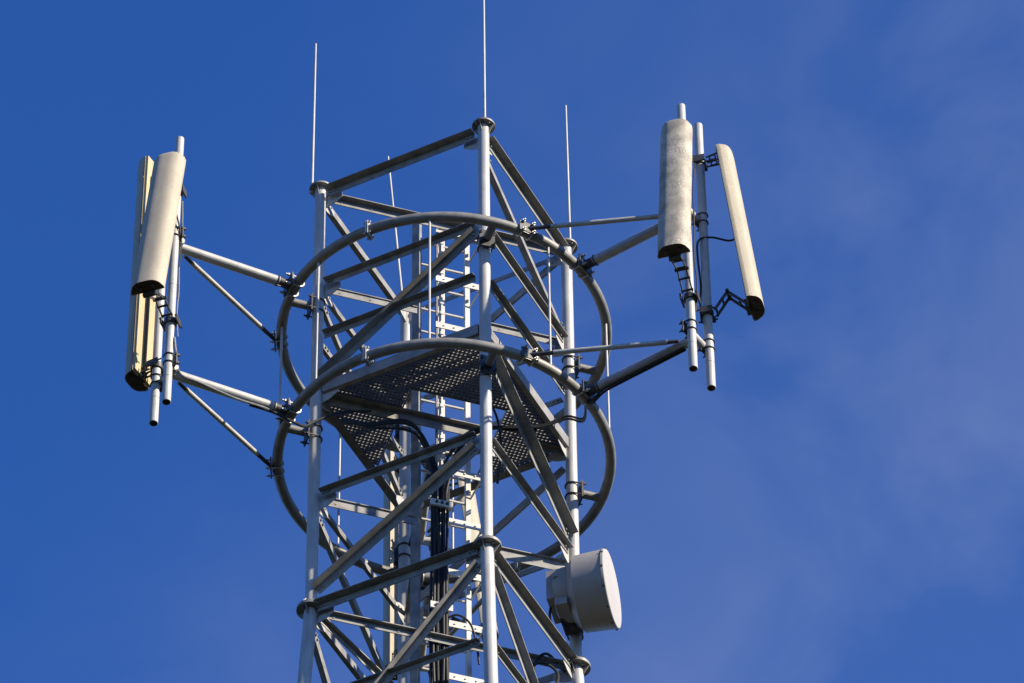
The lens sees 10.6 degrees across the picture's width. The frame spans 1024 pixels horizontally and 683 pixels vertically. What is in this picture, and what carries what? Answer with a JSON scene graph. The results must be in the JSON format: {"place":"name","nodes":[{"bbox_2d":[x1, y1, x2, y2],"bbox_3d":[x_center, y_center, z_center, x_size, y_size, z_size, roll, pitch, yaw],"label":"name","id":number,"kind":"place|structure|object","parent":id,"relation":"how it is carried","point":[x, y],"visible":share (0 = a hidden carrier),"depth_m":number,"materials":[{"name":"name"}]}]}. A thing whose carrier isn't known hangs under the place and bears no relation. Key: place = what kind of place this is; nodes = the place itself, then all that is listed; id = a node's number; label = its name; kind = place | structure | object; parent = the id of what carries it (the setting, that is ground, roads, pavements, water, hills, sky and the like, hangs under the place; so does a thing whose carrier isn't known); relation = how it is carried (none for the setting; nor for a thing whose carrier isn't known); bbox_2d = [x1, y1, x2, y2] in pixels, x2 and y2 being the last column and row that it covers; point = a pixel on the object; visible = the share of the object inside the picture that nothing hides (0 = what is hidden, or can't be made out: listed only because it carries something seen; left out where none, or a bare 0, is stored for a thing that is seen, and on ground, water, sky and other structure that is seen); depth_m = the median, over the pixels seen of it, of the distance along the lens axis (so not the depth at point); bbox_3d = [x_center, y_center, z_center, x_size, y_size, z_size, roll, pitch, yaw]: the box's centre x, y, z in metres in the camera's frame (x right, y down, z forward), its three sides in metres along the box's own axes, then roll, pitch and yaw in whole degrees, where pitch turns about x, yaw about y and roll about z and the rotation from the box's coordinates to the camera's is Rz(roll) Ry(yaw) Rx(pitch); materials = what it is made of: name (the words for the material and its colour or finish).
{"place":"outdoors","nodes":[
{"label":"outdoors","id":0,"kind":"place"},
{"bbox_2d":[0,0,1023,682],"label":"sky","id":1,"kind":"structure","parent":0,"point":[845,501],"materials":[{"name":"blue"}]},
{"label":"ground","id":2,"kind":"structure","parent":0,"visible":0},
{"bbox_2d":[296,117,590,682],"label":"lattice tower","id":3,"kind":"structure","parent":2,"relation":"on","point":[487,553],"depth_m":50.20,"materials":[{"name":"metal"}]},
{"bbox_2d":[309,43,316,194],"bbox_3d":[-1.924,-2.177,53.532,0.047,2.185,0.047,0,-46,-1],"label":"lightning rod","id":4,"kind":"object","parent":3,"relation":"on","point":[311,192],"visible":1,"depth_m":53.45,"materials":[{"name":"metal"}]},
{"bbox_2d":[387,156,402,291],"bbox_3d":[-1.148,-1.094,54.566,0.197,2.166,0.046,7,-47,-7],"label":"lightning rod","id":5,"kind":"object","parent":3,"relation":"on","point":[396,242],"visible":0.49,"depth_m":54.46,"materials":[{"name":"metal"}]},
{"bbox_2d":[410,224,471,682],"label":"climbing ladder","id":6,"kind":"object","parent":3,"relation":"attached to","point":[416,543],"visible":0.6,"depth_m":50.91,"materials":[{"name":"metal"}]},
{"bbox_2d":[276,212,611,548],"bbox_3d":[-0.631,0.484,51.279,3.158,1.745,3.158,0,-46,-1],"label":"mounting ring","id":7,"kind":"object","parent":3,"relation":"attached to","point":[486,237],"visible":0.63,"depth_m":51.08,"materials":[{"name":"metal"}]},
{"bbox_2d":[272,338,615,583],"bbox_3d":[-0.622,1.119,50.616,3.158,0.220,3.158,0,-46,-1],"label":"mounting ring","id":8,"kind":"object","parent":3,"relation":"attached to","point":[367,356],"visible":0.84,"depth_m":50.19,"materials":[{"name":"metal"}]},
{"bbox_2d":[149,136,304,478],"bbox_3d":[-2.496,-0.259,50.966,0.789,3.534,1.798,-33,-54,27],"label":"antenna mount","id":9,"kind":"object","parent":8,"relation":"attached to","point":[162,384],"visible":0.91,"depth_m":50.30,"materials":[{"name":"metal"}]},
{"bbox_2d":[125,156,163,391],"bbox_3d":[-3.321,-0.679,51.008,0.395,2.938,0.290,-23,-50,20],"label":"panel antenna","id":10,"kind":"object","parent":9,"relation":"attached to","point":[141,362],"visible":0.67,"depth_m":50.45,"materials":[{"name":"plastic"}]},
{"bbox_2d":[131,152,186,331],"bbox_3d":[-3.197,-0.990,50.473,0.315,2.179,0.788,-13,-48,12],"label":"panel antenna","id":11,"kind":"object","parent":9,"relation":"attached to","point":[166,188],"visible":1,"depth_m":50.17,"materials":[{"name":"plastic"}]},
{"bbox_2d":[176,201,182,336],"bbox_3d":[-3.043,-0.671,50.526,0.020,1.851,0.048,17,-49,-17],"label":"cable","id":12,"kind":"object","parent":9,"relation":"attached to","point":[179,274],"visible":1,"depth_m":50.42,"materials":[{"name":"black rubber"}]},
{"bbox_2d":[177,214,181,267],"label":"cable","id":13,"kind":"object","parent":9,"relation":"attached to","point":[180,241],"visible":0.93,"depth_m":50.79,"materials":[{"name":"black rubber"}]},
{"bbox_2d":[173,337,282,418],"bbox_3d":[-2.601,0.367,49.969,1.183,0.401,0.150,26,-52,-23],"label":"cable","id":14,"kind":"object","parent":9,"relation":"attached to","point":[210,387],"visible":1,"depth_m":49.84,"materials":[{"name":"black rubber"}]},
{"bbox_2d":[249,404,370,427],"bbox_3d":[-1.852,0.653,50.278,1.195,0.487,0.130,18,-49,-18],"label":"cable","id":15,"kind":"object","parent":9,"relation":"attached to","point":[314,421],"visible":1,"depth_m":50.25,"materials":[{"name":"black rubber"}]},
{"bbox_2d":[398,457,516,682],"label":"antenna mount","id":16,"kind":"object","parent":8,"relation":"attached to","point":[423,585],"visible":0.11,"depth_m":52.50,"materials":[{"name":"metal"}]},
{"bbox_2d":[383,450,398,680],"bbox_3d":[-1.097,2.130,53.623,0.310,2.948,0.250,-23,-50,20],"label":"panel antenna","id":17,"kind":"object","parent":16,"relation":"attached to","point":[390,613],"visible":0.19,"depth_m":53.30,"materials":[{"name":"plastic"}]},
{"bbox_2d":[427,470,498,647],"bbox_3d":[-0.501,2.100,53.573,0.724,2.208,0.325,-9,-47,8],"label":"panel antenna","id":18,"kind":"object","parent":16,"relation":"attached to","point":[474,517],"visible":0.17,"depth_m":53.71,"materials":[{"name":"plastic"}]},
{"bbox_2d":[516,103,715,404],"bbox_3d":[0.962,-0.631,50.654,1.776,3.534,0.776,-9,-47,8],"label":"antenna mount","id":19,"kind":"object","parent":8,"relation":"attached to","point":[692,341],"visible":0.91,"depth_m":50.00,"materials":[{"name":"metal"}]},
{"bbox_2d":[451,349,685,454],"bbox_3d":[0.656,0.646,50.402,2.624,0.613,0.630,-27,-52,23],"label":"cable","id":20,"kind":"object","parent":19,"relation":"attached to","point":[609,388],"visible":0.84,"depth_m":49.88,"materials":[{"name":"black rubber"}]},
{"bbox_2d":[493,347,684,426],"bbox_3d":[0.652,0.612,50.417,2.625,0.615,0.649,-28,-52,24],"label":"cable","id":21,"kind":"object","parent":19,"relation":"attached to","point":[627,376],"visible":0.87,"depth_m":49.82,"materials":[{"name":"black rubber"}]},
{"bbox_2d":[657,119,701,307],"bbox_3d":[1.518,-1.294,50.273,0.300,2.132,0.753,-12,-47,11],"label":"panel antenna","id":22,"kind":"object","parent":19,"relation":"attached to","point":[675,195],"visible":1,"depth_m":49.97,"materials":[{"name":"plastic"}]},
{"bbox_2d":[692,163,697,311],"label":"cable","id":23,"kind":"object","parent":22,"relation":"attached to","point":[694,235],"visible":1,"depth_m":50.31,"materials":[{"name":"black rubber"}]},
{"bbox_2d":[696,236,733,323],"bbox_3d":[1.917,-0.572,50.212,0.452,1.169,0.103,-4,-46,4],"label":"cable","id":24,"kind":"object","parent":19,"relation":"attached to","point":[697,255],"visible":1,"depth_m":50.41,"materials":[{"name":"black rubber"}]},
{"bbox_2d":[693,144,764,324],"bbox_3d":[1.966,-1.006,50.630,0.619,2.208,0.325,-11,-47,10],"label":"panel antenna","id":25,"kind":"object","parent":19,"relation":"attached to","point":[754,304],"visible":1,"depth_m":50.30,"materials":[{"name":"plastic"}]},
{"bbox_2d":[322,324,568,508],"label":"service platform","id":26,"kind":"structure","parent":3,"relation":"attached to","point":[380,389],"depth_m":50.82,"materials":[{"name":"metal"}]},
{"bbox_2d":[492,404,501,483],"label":"cable","id":27,"kind":"object","parent":26,"relation":"hanging from","point":[500,440],"visible":0.81,"depth_m":50.23,"materials":[{"name":"black rubber"}]},
{"bbox_2d":[483,0,485,116],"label":"lightning rod","id":28,"kind":"object","parent":3,"relation":"on","point":[484,90],"visible":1,"depth_m":52.79,"materials":[{"name":"metal"}]},
{"bbox_2d":[525,652,565,682],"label":"cable","id":29,"kind":"object","parent":3,"relation":"attached to","point":[553,668],"visible":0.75,"depth_m":49.05,"materials":[{"name":"black rubber"}]},
{"bbox_2d":[565,105,570,237],"bbox_3d":[0.554,-1.612,54.064,0.047,2.125,0.047,0,-46,-1],"label":"lightning rod","id":30,"kind":"object","parent":3,"relation":"on","point":[568,190],"visible":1,"depth_m":54.09,"materials":[{"name":"metal"}]},
{"bbox_2d":[546,547,621,640],"bbox_3d":[0.629,2.267,49.503,0.580,0.751,0.751,-10,-47,9],"label":"microwave dish","id":31,"kind":"object","parent":3,"relation":"attached to","point":[582,592],"visible":1,"depth_m":49.25,"materials":[{"name":"grey paint"}]},
{"bbox_2d":[548,607,551,621],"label":"cable","id":32,"kind":"object","parent":31,"relation":"hanging from","point":[549,613],"visible":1,"depth_m":49.34,"materials":[{"name":"black rubber"}]},
{"bbox_2d":[428,228,483,682],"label":"cable ladder","id":33,"kind":"object","parent":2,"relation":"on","point":[437,502],"visible":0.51,"depth_m":50.25,"materials":[{"name":"metal"}]},
{"bbox_2d":[341,418,433,682],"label":"feeder cable","id":34,"kind":"object","parent":33,"relation":"attached to","point":[430,609],"visible":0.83,"depth_m":49.86,"materials":[{"name":"black rubber"}]},
{"bbox_2d":[341,419,435,682],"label":"feeder cable","id":35,"kind":"object","parent":33,"relation":"attached to","point":[434,514],"visible":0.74,"depth_m":50.11,"materials":[{"name":"black rubber"}]},
{"bbox_2d":[341,420,436,682],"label":"feeder cable","id":36,"kind":"object","parent":33,"relation":"attached to","point":[431,459],"visible":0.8,"depth_m":50.56,"materials":[{"name":"black rubber"}]},
{"bbox_2d":[341,421,440,682],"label":"feeder cable","id":37,"kind":"object","parent":33,"relation":"attached to","point":[420,433],"visible":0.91,"depth_m":50.55,"materials":[{"name":"black rubber"}]},
{"bbox_2d":[409,468,443,682],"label":"feeder cable","id":38,"kind":"object","parent":33,"relation":"attached to","point":[440,587],"visible":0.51,"depth_m":49.53,"materials":[{"name":"black rubber"}]},
{"bbox_2d":[408,474,445,682],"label":"feeder cable","id":39,"kind":"object","parent":33,"relation":"attached to","point":[444,519],"visible":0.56,"depth_m":50.32,"materials":[{"name":"black rubber"}]},
{"bbox_2d":[408,474,449,677],"bbox_3d":[-0.626,14.192,37.775,0.086,37.128,1.136,14,-48,-14],"label":"feeder cable","id":40,"kind":"object","parent":33,"relation":"attached to","point":[448,496],"visible":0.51,"depth_m":49.70,"materials":[{"name":"black rubber"}]},
{"bbox_2d":[448,614,479,664],"bbox_3d":[-0.429,2.640,49.119,0.336,0.494,0.085,16,-48,-15],"label":"cable","id":41,"kind":"object","parent":33,"relation":"attached to","point":[468,621],"visible":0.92,"depth_m":49.22,"materials":[{"name":"black rubber"}]},
{"bbox_2d":[445,427,493,682],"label":"feeder cable","id":42,"kind":"object","parent":33,"relation":"attached to","point":[446,574],"visible":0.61,"depth_m":49.66,"materials":[{"name":"black rubber"}]},
{"bbox_2d":[435,425,535,682],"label":"feeder cable","id":43,"kind":"object","parent":33,"relation":"attached to","point":[438,570],"visible":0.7,"depth_m":49.80,"materials":[{"name":"black rubber"}]},
{"bbox_2d":[441,426,535,682],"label":"feeder cable","id":44,"kind":"object","parent":33,"relation":"attached to","point":[443,573],"visible":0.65,"depth_m":49.84,"materials":[{"name":"black rubber"}]}
]}

